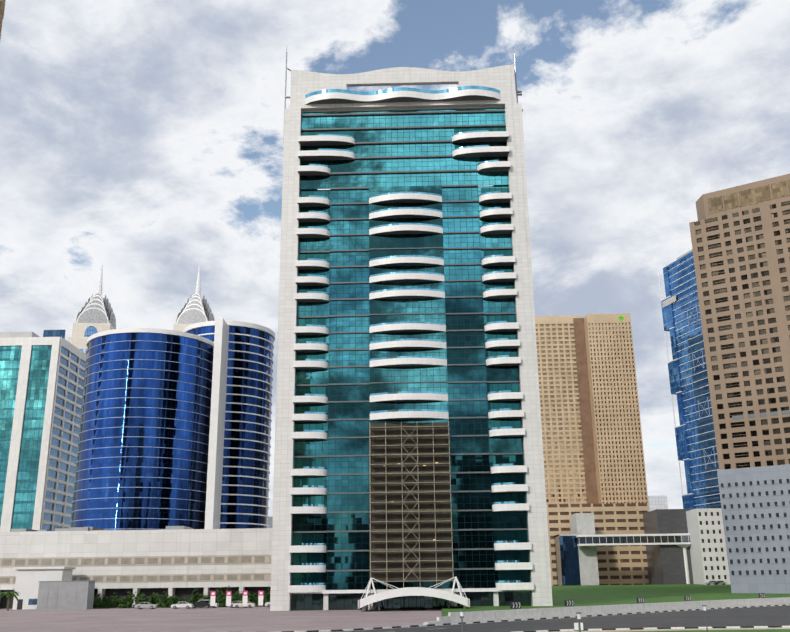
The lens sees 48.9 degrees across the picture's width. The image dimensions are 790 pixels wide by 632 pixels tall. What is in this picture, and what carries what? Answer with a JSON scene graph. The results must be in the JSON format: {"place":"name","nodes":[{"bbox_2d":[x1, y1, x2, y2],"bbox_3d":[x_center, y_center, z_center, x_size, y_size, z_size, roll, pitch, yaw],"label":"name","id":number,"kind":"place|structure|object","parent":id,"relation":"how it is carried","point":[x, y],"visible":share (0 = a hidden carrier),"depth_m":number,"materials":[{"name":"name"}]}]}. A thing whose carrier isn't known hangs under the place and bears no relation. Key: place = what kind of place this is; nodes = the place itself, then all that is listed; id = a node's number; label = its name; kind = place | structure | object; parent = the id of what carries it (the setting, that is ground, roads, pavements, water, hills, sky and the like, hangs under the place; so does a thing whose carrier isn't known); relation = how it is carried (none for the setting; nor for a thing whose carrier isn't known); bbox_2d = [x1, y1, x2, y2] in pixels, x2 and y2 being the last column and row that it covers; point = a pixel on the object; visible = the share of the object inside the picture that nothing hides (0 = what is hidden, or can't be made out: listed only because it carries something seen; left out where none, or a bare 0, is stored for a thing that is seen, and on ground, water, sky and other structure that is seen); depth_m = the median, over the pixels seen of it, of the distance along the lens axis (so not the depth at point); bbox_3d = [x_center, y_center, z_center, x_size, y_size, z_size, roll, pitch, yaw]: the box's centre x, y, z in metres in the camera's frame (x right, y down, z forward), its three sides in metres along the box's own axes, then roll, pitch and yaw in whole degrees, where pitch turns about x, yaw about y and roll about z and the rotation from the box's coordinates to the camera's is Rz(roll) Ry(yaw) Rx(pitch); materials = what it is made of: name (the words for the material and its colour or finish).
{"place":"outdoors","nodes":[
{"label":"outdoors","id":0,"kind":"place"},
{"bbox_2d":[0,330,86,531],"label":"teal office block","id":1,"kind":"structure","parent":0,"point":[41,385],"depth_m":307.75,"materials":[{"name":"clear glass"}]},
{"bbox_2d":[67,265,115,353],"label":"tower","id":2,"kind":"structure","parent":0,"point":[96,314],"depth_m":723.81,"materials":[{"name":"metal"}]},
{"bbox_2d":[173,265,214,331],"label":"tower","id":3,"kind":"structure","parent":0,"point":[196,309],"depth_m":731.10,"materials":[{"name":"metal"}]},
{"bbox_2d":[0,607,496,631],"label":"plaza pavement","id":4,"kind":"structure","parent":0,"point":[227,619],"depth_m":120.34,"materials":[{"name":"grey concrete"}]},
{"bbox_2d":[0,591,18,610],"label":"palm","id":5,"kind":"object","parent":4,"relation":"on","point":[9,595],"visible":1,"depth_m":187.14,"materials":[{"name":"green plant"}]},
{"bbox_2d":[12,567,94,609],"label":"utility building","id":6,"kind":"structure","parent":4,"relation":"on","point":[47,588],"depth_m":193.42,"materials":[{"name":"white concrete"}]},
{"bbox_2d":[134,602,157,608],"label":"parked car","id":7,"kind":"object","parent":4,"relation":"on","point":[141,605],"visible":1,"depth_m":185.61,"materials":[{"name":"silver metal"}]},
{"bbox_2d":[93,586,269,608],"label":"bushes","id":8,"kind":"object","parent":4,"relation":"on","point":[104,602],"visible":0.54,"depth_m":196.48,"materials":[{"name":"green plant"}]},
{"bbox_2d":[171,601,193,608],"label":"parked car","id":9,"kind":"object","parent":4,"relation":"on","point":[187,604],"visible":1,"depth_m":185.46,"materials":[{"name":"white metal"}]},
{"bbox_2d":[192,601,211,607],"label":"parked car","id":10,"kind":"object","parent":4,"relation":"on","point":[205,604],"visible":0.83,"depth_m":186.91,"materials":[{"name":"black metal"}]},
{"bbox_2d":[199,600,218,607],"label":"parked car","id":11,"kind":"object","parent":4,"relation":"on","point":[216,604],"visible":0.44,"depth_m":188.42,"materials":[{"name":"white"}]},
{"bbox_2d":[227,601,246,607],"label":"parked car","id":12,"kind":"object","parent":4,"relation":"on","point":[233,602],"visible":0.42,"depth_m":186.72,"materials":[{"name":"silver metal"}]},
{"bbox_2d":[210,590,263,608],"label":"banners","id":13,"kind":"object","parent":4,"relation":"on","point":[228,597],"visible":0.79,"depth_m":180.67,"materials":[{"name":"white fabric"}]},
{"bbox_2d":[233,601,254,607],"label":"parked car","id":14,"kind":"object","parent":4,"relation":"on","point":[249,604],"visible":0.9,"depth_m":185.24,"materials":[{"name":"white metal"}]},
{"bbox_2d":[358,577,469,611],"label":"entrance canopy","id":15,"kind":"object","parent":4,"relation":"on","point":[364,602],"visible":0.88,"depth_m":148.69,"materials":[{"name":"white metal"}]},
{"bbox_2d":[0,0,789,516],"label":"sky","id":16,"kind":"structure","parent":0,"point":[141,140],"materials":[{"name":"white"}]},
{"bbox_2d":[270,64,552,610],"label":"tower","id":17,"kind":"structure","parent":0,"point":[406,295],"depth_m":176.42,"materials":[{"name":"teal glass"}]},
{"bbox_2d":[283,48,522,142],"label":"antenna","id":18,"kind":"object","parent":17,"relation":"on","point":[518,93],"visible":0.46,"depth_m":194.34,"materials":[{"name":"grey metal"}]},
{"bbox_2d":[369,421,453,606],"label":"glass facade","id":19,"kind":"object","parent":17,"relation":"attached to","point":[410,514],"visible":1,"depth_m":165.29,"materials":[{"name":"black glass"}]},
{"bbox_2d":[268,496,667,527],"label":"distant blocks","id":20,"kind":"structure","parent":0,"point":[656,502],"depth_m":876.76,"materials":[{"name":"grey concrete"}]},
{"bbox_2d":[332,605,789,631],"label":"road","id":21,"kind":"structure","parent":0,"point":[766,616],"depth_m":98.02,"materials":[{"name":"grey asphalt"}]},
{"bbox_2d":[280,604,789,631],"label":"kerb","id":22,"kind":"structure","parent":21,"relation":"on","point":[513,620],"depth_m":103.27,"materials":[{"name":"grey concrete"}]},
{"bbox_2d":[337,606,769,631],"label":"road markings","id":23,"kind":"object","parent":21,"relation":"on","point":[525,620],"visible":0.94,"depth_m":101.30,"materials":[{"name":"paint"}]},
{"bbox_2d":[423,597,789,624],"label":"sidewalk","id":24,"kind":"structure","parent":21,"relation":"on","point":[470,616],"depth_m":123.47,"materials":[{"name":"grey concrete"}]},
{"bbox_2d":[514,626,789,631],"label":"kerb island","id":25,"kind":"structure","parent":21,"relation":"on","point":[655,628],"depth_m":82.88,"materials":[{"name":"white concrete"}]},
{"bbox_2d":[554,627,789,631],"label":"island sand","id":26,"kind":"structure","parent":21,"relation":"on","point":[676,629],"depth_m":81.22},
{"bbox_2d":[629,629,789,631],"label":"island lawn","id":27,"kind":"structure","parent":26,"relation":"on","point":[769,630],"depth_m":78.48,"materials":[{"name":"green plant"}]},
{"bbox_2d":[459,605,707,631],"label":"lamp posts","id":28,"kind":"object","parent":27,"relation":"on","point":[578,626],"visible":1,"depth_m":63.73,"materials":[{"name":"grey metal"}]},
{"bbox_2d":[535,313,648,585],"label":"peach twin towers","id":29,"kind":"structure","parent":0,"point":[593,456],"depth_m":444.53,"materials":[{"name":"beige concrete"}]},
{"bbox_2d":[441,584,789,616],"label":"back lawn","id":30,"kind":"structure","parent":0,"point":[588,595],"depth_m":231.62,"materials":[{"name":"green plant"}]},
{"bbox_2d":[705,581,718,584],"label":"car","id":31,"kind":"object","parent":30,"relation":"on","point":[710,582],"visible":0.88,"depth_m":311.24,"materials":[{"name":"white metal"}]},
{"bbox_2d":[714,581,726,584],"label":"car","id":32,"kind":"object","parent":30,"relation":"on","point":[721,582],"visible":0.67,"depth_m":311.15,"materials":[{"name":"white metal"}]},
{"bbox_2d":[509,604,787,619],"bbox_3d":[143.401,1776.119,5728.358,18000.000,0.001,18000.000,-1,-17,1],"label":"curb","id":33,"kind":"structure","parent":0,"point":[677,609],"depth_m":140.45,"materials":[{"name":"white concrete"}]},
{"bbox_2d":[0,0,5,38],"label":"beige apartment block","id":34,"kind":"structure","parent":33,"relation":"on","point":[2,5],"depth_m":84.33,"materials":[{"name":"beige concrete"}]},
{"bbox_2d":[0,532,271,608],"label":"podium","id":35,"kind":"object","parent":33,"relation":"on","point":[182,565],"visible":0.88,"depth_m":207.77,"materials":[{"name":"white concrete"}]},
{"bbox_2d":[70,318,274,529],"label":"glass office tower","id":36,"kind":"structure","parent":35,"relation":"on","point":[175,428],"depth_m":252.92,"materials":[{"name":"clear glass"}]},
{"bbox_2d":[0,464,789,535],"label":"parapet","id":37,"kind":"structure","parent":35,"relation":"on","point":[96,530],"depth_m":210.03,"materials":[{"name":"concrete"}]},
{"bbox_2d":[576,533,690,583],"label":"skybridge","id":38,"kind":"object","parent":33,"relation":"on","point":[681,540],"visible":0.79,"depth_m":382.67,"materials":[{"name":"white paint"}]},
{"bbox_2d":[510,593,764,609],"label":"chevron signs","id":39,"kind":"object","parent":33,"relation":"on","point":[515,605],"visible":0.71,"depth_m":121.88,"materials":[{"name":"grey metal"}]},
{"bbox_2d":[554,508,729,585],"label":"blocks","id":40,"kind":"structure","parent":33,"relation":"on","point":[707,559],"depth_m":384.52,"materials":[{"name":"grey concrete"}]},
{"bbox_2d":[658,247,720,508],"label":"glass skyscraper","id":41,"kind":"structure","parent":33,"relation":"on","point":[694,430],"depth_m":459.06,"materials":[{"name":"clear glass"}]},
{"bbox_2d":[689,174,789,469],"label":"tan tower","id":42,"kind":"structure","parent":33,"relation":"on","point":[740,237],"depth_m":331.32,"materials":[{"name":"concrete"}]},
{"bbox_2d":[717,468,789,593],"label":"grey blue block","id":43,"kind":"structure","parent":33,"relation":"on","point":[755,506],"depth_m":246.58,"materials":[{"name":"grey concrete"}]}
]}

